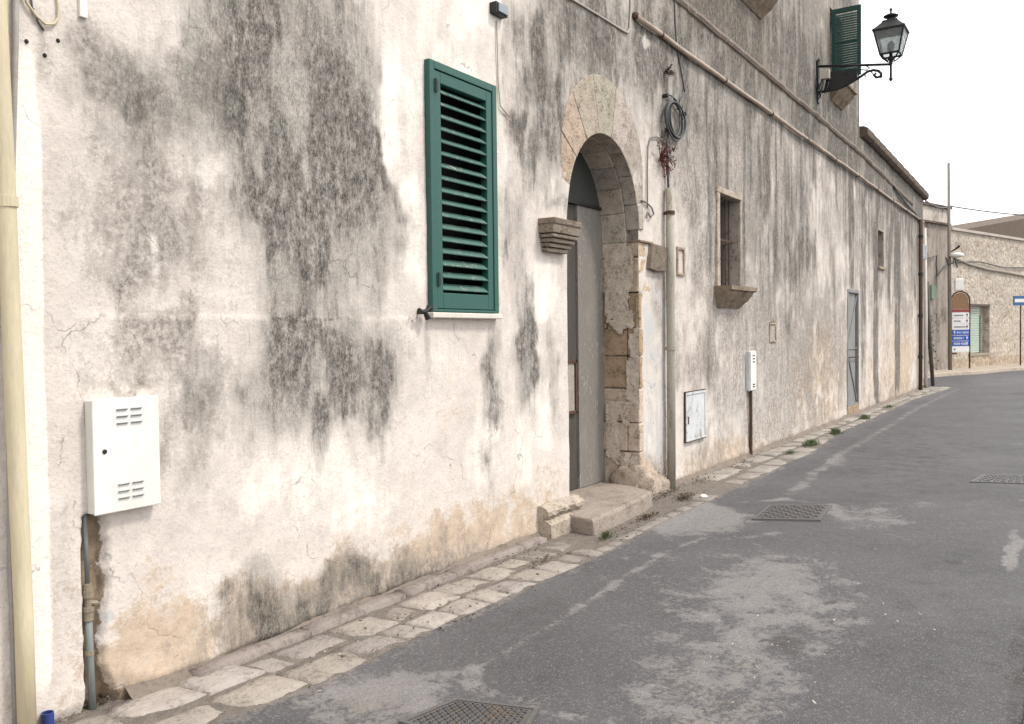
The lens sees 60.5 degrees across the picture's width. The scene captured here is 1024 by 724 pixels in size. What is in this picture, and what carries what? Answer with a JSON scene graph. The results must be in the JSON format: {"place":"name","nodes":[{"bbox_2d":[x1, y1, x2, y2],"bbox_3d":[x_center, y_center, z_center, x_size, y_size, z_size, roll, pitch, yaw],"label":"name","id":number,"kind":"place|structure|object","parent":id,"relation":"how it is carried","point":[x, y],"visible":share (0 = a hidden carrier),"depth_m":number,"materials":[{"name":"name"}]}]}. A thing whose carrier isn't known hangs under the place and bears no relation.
{"place":"outdoors","nodes":[
{"label":"outdoors","id":0,"kind":"place"},
{"bbox_2d":[56,387,949,723],"bbox_3d":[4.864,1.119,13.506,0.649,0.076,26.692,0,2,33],"label":"pavement","id":1,"kind":"structure","parent":0,"point":[221,673],"depth_m":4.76,"materials":[{"name":"stone"}]},
{"bbox_2d":[41,710,53,723],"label":"blue pipe stub","id":2,"kind":"object","parent":1,"relation":"on","point":[47,716],"visible":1,"depth_m":3.56,"materials":[{"name":"plastic"}]},
{"bbox_2d":[82,435,802,710],"bbox_3d":[1.783,1.280,8.818,1.071,0.046,12.927,0,2,33],"label":"debris","id":3,"kind":"object","parent":1,"relation":"on","point":[682,497],"visible":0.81,"depth_m":6.73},
{"bbox_2d":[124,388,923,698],"bbox_3d":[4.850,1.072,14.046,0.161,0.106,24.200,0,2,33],"label":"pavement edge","id":4,"kind":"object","parent":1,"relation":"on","point":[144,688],"visible":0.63,"depth_m":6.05,"materials":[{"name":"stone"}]},
{"bbox_2d":[598,527,615,540],"bbox_3d":[0.747,1.339,6.864,0.125,0.074,0.285,0,2,33],"label":"grass tuft","id":5,"kind":"object","parent":1,"relation":"on","point":[607,535],"visible":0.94,"depth_m":6.83,"materials":[{"name":"green plant"}]},
{"bbox_2d":[783,449,798,454],"bbox_3d":[3.612,1.174,11.403,0.182,0.063,0.505,0,2,33],"label":"grass tuft","id":6,"kind":"object","parent":1,"relation":"on","point":[792,452],"visible":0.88,"depth_m":11.42,"materials":[{"name":"green plant"}]},
{"bbox_2d":[802,438,820,447],"bbox_3d":[4.228,1.122,12.353,0.300,0.094,0.794,0,2,33],"label":"grass tuft","id":7,"kind":"object","parent":1,"relation":"on","point":[810,442],"visible":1,"depth_m":12.25,"materials":[{"name":"green plant"}]},
{"bbox_2d":[826,427,843,435],"bbox_3d":[5.020,1.064,13.633,0.255,0.115,0.643,0,2,33],"label":"grass tuft","id":8,"kind":"object","parent":1,"relation":"on","point":[836,431],"visible":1,"depth_m":13.56,"materials":[{"name":"green plant"}]},
{"bbox_2d":[858,414,873,420],"bbox_3d":[6.364,0.986,15.872,0.316,0.105,0.591,0,2,33],"label":"grass tuft","id":9,"kind":"object","parent":1,"relation":"on","point":[864,416],"visible":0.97,"depth_m":15.84,"materials":[{"name":"green plant"}]},
{"bbox_2d":[923,228,927,387],"bbox_3d":[11.474,-1.490,24.381,0.135,4.442,0.099,0,2,33],"label":"downpipe","id":10,"kind":"object","parent":1,"relation":"on","point":[925,315],"visible":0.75,"depth_m":24.34,"materials":[{"name":"plastic"}]},
{"bbox_2d":[212,370,1023,723],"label":"road","id":11,"kind":"structure","parent":0,"point":[642,628],"depth_m":4.98,"materials":[{"name":"grey asphalt"}]},
{"bbox_2d":[399,698,539,723],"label":"manhole cover","id":12,"kind":"object","parent":11,"relation":"on","point":[459,711],"visible":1,"depth_m":3.69,"materials":[{"name":"metal"}]},
{"bbox_2d":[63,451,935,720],"bbox_3d":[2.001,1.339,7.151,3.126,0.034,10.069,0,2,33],"label":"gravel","id":13,"kind":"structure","parent":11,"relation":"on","point":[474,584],"depth_m":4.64,"materials":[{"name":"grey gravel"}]},
{"bbox_2d":[752,505,831,521],"bbox_3d":[2.497,1.343,7.784,0.536,0.048,0.905,0,2,27],"label":"drain cover","id":14,"kind":"object","parent":11,"relation":"on","point":[812,513],"visible":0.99,"depth_m":7.70,"materials":[{"name":"metal"}]},
{"bbox_2d":[923,281,938,385],"bbox_3d":[12.159,-0.818,25.452,0.469,3.035,0.371,0,2,12],"label":"leaning post","id":15,"kind":"object","parent":11,"relation":"on","point":[930,352],"visible":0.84,"depth_m":25.43,"materials":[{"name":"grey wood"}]},
{"bbox_2d":[945,163,963,369],"bbox_3d":[16.333,-3.470,32.409,0.642,7.802,0.500,0,2,33],"label":"utility pole","id":16,"kind":"object","parent":11,"relation":"on","point":[958,283],"visible":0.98,"depth_m":32.56,"materials":[{"name":"metal"}]},
{"bbox_2d":[925,200,949,207],"bbox_3d":[13.827,-5.110,28.375,0.038,1.062,9.703,0,2,30],"label":"overhead cable","id":17,"kind":"object","parent":16,"relation":"attached to","point":[934,205],"visible":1,"depth_m":26.64,"materials":[{"name":"plastic"}]},
{"bbox_2d":[951,206,1023,215],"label":"overhead cable","id":18,"kind":"object","parent":16,"relation":"attached to","point":[986,211],"visible":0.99,"depth_m":34.30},
{"bbox_2d":[952,291,970,367],"bbox_3d":[17.281,-1.185,33.826,0.779,3.126,0.070,-1,2,0],"label":"direction sign","id":19,"kind":"object","parent":11,"relation":"on","point":[961,302],"visible":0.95,"depth_m":33.79,"materials":[{"name":"metal"}]},
{"bbox_2d":[951,227,1023,367],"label":"stone house","id":20,"kind":"structure","parent":11,"relation":"on","point":[995,328],"depth_m":36.58,"materials":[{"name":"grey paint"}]},
{"bbox_2d":[968,304,990,355],"bbox_3d":[19.020,-1.318,35.927,2.099,2.099,0.330,-2,2,-40],"label":"window","id":21,"kind":"structure","parent":20,"relation":"in","point":[976,329],"depth_m":36.09,"materials":[{"name":"grey paint"}]},
{"bbox_2d":[953,258,1023,276],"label":"wall pipe","id":22,"kind":"object","parent":20,"relation":"attached to","point":[984,268],"depth_m":36.21,"materials":[{"name":"paint"}]},
{"bbox_2d":[951,215,1023,237],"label":"background house","id":23,"kind":"structure","parent":11,"relation":"on","point":[1012,225],"depth_m":55.37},
{"bbox_2d":[970,474,1023,483],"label":"manhole cover","id":24,"kind":"object","parent":11,"relation":"on","point":[1003,479],"visible":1,"depth_m":9.32,"materials":[{"name":"metal"}]},
{"bbox_2d":[923,201,951,370],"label":"grey house","id":25,"kind":"structure","parent":0,"point":[935,221],"depth_m":32.81,"materials":[{"name":"beige paint"}]},
{"bbox_2d":[859,0,1023,224],"label":"sky","id":26,"kind":"structure","parent":0,"point":[954,96],"materials":[{"name":"white"}]},
{"bbox_2d":[923,363,1023,377],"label":"pavement","id":27,"kind":"structure","parent":0,"point":[980,369],"depth_m":32.99,"materials":[{"name":"stone"}]},
{"bbox_2d":[1013,296,1023,364],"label":"road sign","id":28,"kind":"object","parent":27,"relation":"on","point":[1018,300],"visible":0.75,"depth_m":36.21,"materials":[{"name":"metal"}]},
{"bbox_3d":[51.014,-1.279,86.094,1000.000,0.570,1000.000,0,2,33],"label":"ground","id":29,"kind":"structure","parent":0,"visible":0},
{"bbox_2d":[0,0,861,723],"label":"old house","id":30,"kind":"structure","parent":29,"relation":"on","point":[254,236],"depth_m":5.34,"materials":[{"name":"paint"}]},
{"bbox_2d":[6,0,18,723],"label":"conduit","id":31,"kind":"object","parent":30,"relation":"attached to","point":[15,49],"visible":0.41,"depth_m":3.45,"materials":[{"name":"beige plastic"}]},
{"bbox_2d":[0,0,36,723],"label":"downpipe","id":32,"kind":"object","parent":30,"relation":"attached to","point":[14,403],"visible":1,"depth_m":3.40,"materials":[{"name":"beige metal"}]},
{"bbox_2d":[25,0,59,30],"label":"cable loop","id":33,"kind":"object","parent":30,"relation":"attached to","point":[37,17],"visible":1,"depth_m":3.54,"materials":[{"name":"beige plastic"}]},
{"bbox_2d":[78,0,87,18],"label":"cable duct","id":34,"kind":"object","parent":30,"relation":"attached to","point":[82,10],"visible":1,"depth_m":3.69,"materials":[{"name":"white plastic"}]},
{"bbox_2d":[82,514,97,710],"bbox_3d":[-1.814,1.069,3.772,0.051,0.920,0.059,0,2,33],"label":"gas pipe","id":35,"kind":"object","parent":30,"relation":"attached to","point":[88,606],"visible":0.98,"depth_m":3.76,"materials":[{"name":"grey plastic"}]},
{"bbox_2d":[85,395,160,515],"bbox_3d":[-1.699,0.401,3.846,0.072,0.493,0.320,0,2,33],"label":"meter box","id":36,"kind":"object","parent":30,"relation":"attached to","point":[122,455],"visible":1,"depth_m":3.81,"materials":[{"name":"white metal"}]},
{"bbox_2d":[91,395,160,515],"bbox_3d":[-1.678,0.401,3.833,0.022,0.493,0.320,0,2,33],"label":"door","id":37,"kind":"structure","parent":36,"relation":"in","point":[125,431],"depth_m":3.82,"materials":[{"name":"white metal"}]},
{"bbox_2d":[417,304,432,319],"bbox_3d":[-0.571,-0.317,5.595,0.094,0.102,0.123,0,2,33],"label":"shutter catch","id":38,"kind":"object","parent":30,"relation":"attached to","point":[429,308],"visible":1,"depth_m":5.58,"materials":[{"name":"metal"}]},
{"bbox_2d":[490,1,509,116],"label":"junction box","id":39,"kind":"object","parent":30,"relation":"attached to","point":[499,10],"visible":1,"depth_m":6.32,"materials":[{"name":"metal"}]},
{"bbox_2d":[567,151,607,490],"bbox_3d":[0.503,-0.474,8.087,0.080,3.350,1.624,0,2,33],"label":"door","id":40,"kind":"structure","parent":30,"relation":"in","point":[585,295],"depth_m":8.36,"materials":[{"name":"wood"}]},
{"bbox_2d":[572,0,631,33],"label":"wall cable","id":41,"kind":"object","parent":30,"relation":"attached to","point":[603,18],"depth_m":7.92,"materials":[{"name":"grey plastic"}]},
{"bbox_2d":[641,136,665,217],"bbox_3d":[1.431,-1.829,8.732,0.018,0.842,0.700,0,2,33],"label":"wall cable","id":42,"kind":"object","parent":30,"relation":"attached to","point":[651,207],"depth_m":8.56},
{"bbox_2d":[656,128,676,182],"bbox_3d":[1.560,-2.086,8.841,0.146,0.566,0.437,0,2,33],"label":"dried plant","id":43,"kind":"object","parent":30,"relation":"attached to","point":[662,156],"visible":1,"depth_m":8.87,"materials":[{"name":"brown plant"}]},
{"bbox_2d":[663,187,675,488],"bbox_3d":[1.611,-0.223,8.972,0.124,3.090,0.100,0,2,33],"label":"downpipe","id":44,"kind":"object","parent":30,"relation":"attached to","point":[669,213],"visible":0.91,"depth_m":8.93,"materials":[{"name":"paint"}]},
{"bbox_2d":[664,64,674,76],"bbox_3d":[1.602,-2.965,8.924,0.117,0.173,0.193,0,2,13],"label":"dried plant","id":45,"kind":"object","parent":30,"relation":"attached to","point":[667,72],"visible":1,"depth_m":8.90,"materials":[{"name":"brown plant"}]},
{"bbox_2d":[661,93,686,187],"bbox_3d":[1.685,-2.297,9.080,0.087,1.108,0.630,0,2,33],"label":"cable coil","id":46,"kind":"object","parent":30,"relation":"attached to","point":[674,136],"visible":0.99,"depth_m":8.96,"materials":[{"name":"metal"}]},
{"bbox_2d":[674,0,684,91],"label":"wall cable","id":47,"kind":"object","parent":30,"relation":"attached to","point":[676,42],"depth_m":9.17,"materials":[{"name":"plastic"}]},
{"bbox_2d":[684,389,705,442],"bbox_3d":[2.020,0.588,9.695,0.042,0.549,0.605,0,2,33],"label":"meter box","id":48,"kind":"object","parent":30,"relation":"attached to","point":[694,415],"visible":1,"depth_m":9.66,"materials":[{"name":"white metal"}]},
{"bbox_2d":[687,393,704,438],"bbox_3d":[2.020,0.590,9.695,0.040,0.476,0.541,0,2,33],"label":"door","id":49,"kind":"structure","parent":48,"relation":"in","point":[695,402],"depth_m":9.68,"materials":[{"name":"white metal"}]},
{"bbox_2d":[720,202,723,284],"bbox_3d":[2.449,-1.453,10.760,0.029,1.180,0.860,0,2,33],"label":"window pane","id":50,"kind":"structure","parent":30,"relation":"in","point":[720,202],"depth_m":11.04,"materials":[{"name":"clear glass"}]},
{"bbox_2d":[715,186,741,285],"bbox_3d":[2.543,-1.483,10.651,0.225,1.165,0.900,0,2,33],"label":"window","id":51,"kind":"structure","parent":30,"relation":"in","point":[719,190],"depth_m":10.69,"materials":[{"name":"stone"}]},
{"bbox_2d":[746,350,755,454],"bbox_3d":[3.086,0.549,11.313,0.069,1.390,0.250,0,2,33],"label":"meter box","id":52,"kind":"object","parent":30,"relation":"attached to","point":[750,371],"visible":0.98,"depth_m":11.28,"materials":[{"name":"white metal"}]},
{"bbox_2d":[750,351,755,389],"bbox_3d":[3.104,0.112,11.284,0.013,0.495,0.230,0,2,33],"label":"door","id":53,"kind":"structure","parent":52,"relation":"in","point":[752,354],"depth_m":11.26,"materials":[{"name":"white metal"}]},
{"bbox_2d":[632,11,924,222],"bbox_3d":[6.210,-3.553,16.149,0.077,0.116,18.740,0,2,33],"label":"wall pipe","id":54,"kind":"object","parent":30,"relation":"attached to","point":[660,34],"depth_m":10.88,"materials":[{"name":"metal"}]},
{"bbox_2d":[847,289,858,406],"bbox_3d":[6.455,-0.272,16.639,0.100,2.190,1.000,0,2,33],"label":"metal door","id":55,"kind":"structure","parent":30,"relation":"in","point":[852,300],"depth_m":16.74,"materials":[{"name":"metal"}]},
{"bbox_2d":[815,8,909,103],"bbox_3d":[5.479,-4.839,13.848,1.399,1.311,0.470,0,2,33],"label":"street lamp","id":56,"kind":"object","parent":30,"relation":"attached to","point":[891,33],"visible":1,"depth_m":13.62,"materials":[{"name":"metal"}]},
{"bbox_2d":[859,126,928,409],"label":"house","id":57,"kind":"structure","parent":29,"relation":"on","point":[888,256],"depth_m":19.52,"materials":[{"name":"paint"}]},
{"bbox_2d":[893,186,917,216],"bbox_3d":[9.830,-3.888,21.788,0.043,0.426,4.066,0,2,33],"label":"wall cable","id":58,"kind":"object","parent":57,"relation":"attached to","point":[901,197],"depth_m":21.19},
{"bbox_2d":[918,219,922,389],"bbox_3d":[10.861,-1.506,23.329,0.130,4.550,0.130,0,2,33],"label":"downpipe","id":59,"kind":"object","parent":57,"relation":"attached to","point":[920,328],"visible":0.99,"depth_m":23.30,"materials":[{"name":"metal"}]},
{"bbox_2d":[923,245,926,259],"bbox_3d":[11.170,-2.629,23.958,0.274,1.284,0.172,-1,2,0],"label":"junction box","id":60,"kind":"object","parent":57,"relation":"attached to","point":[924,252],"visible":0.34,"depth_m":23.89,"materials":[{"name":"white plastic"}]}
]}

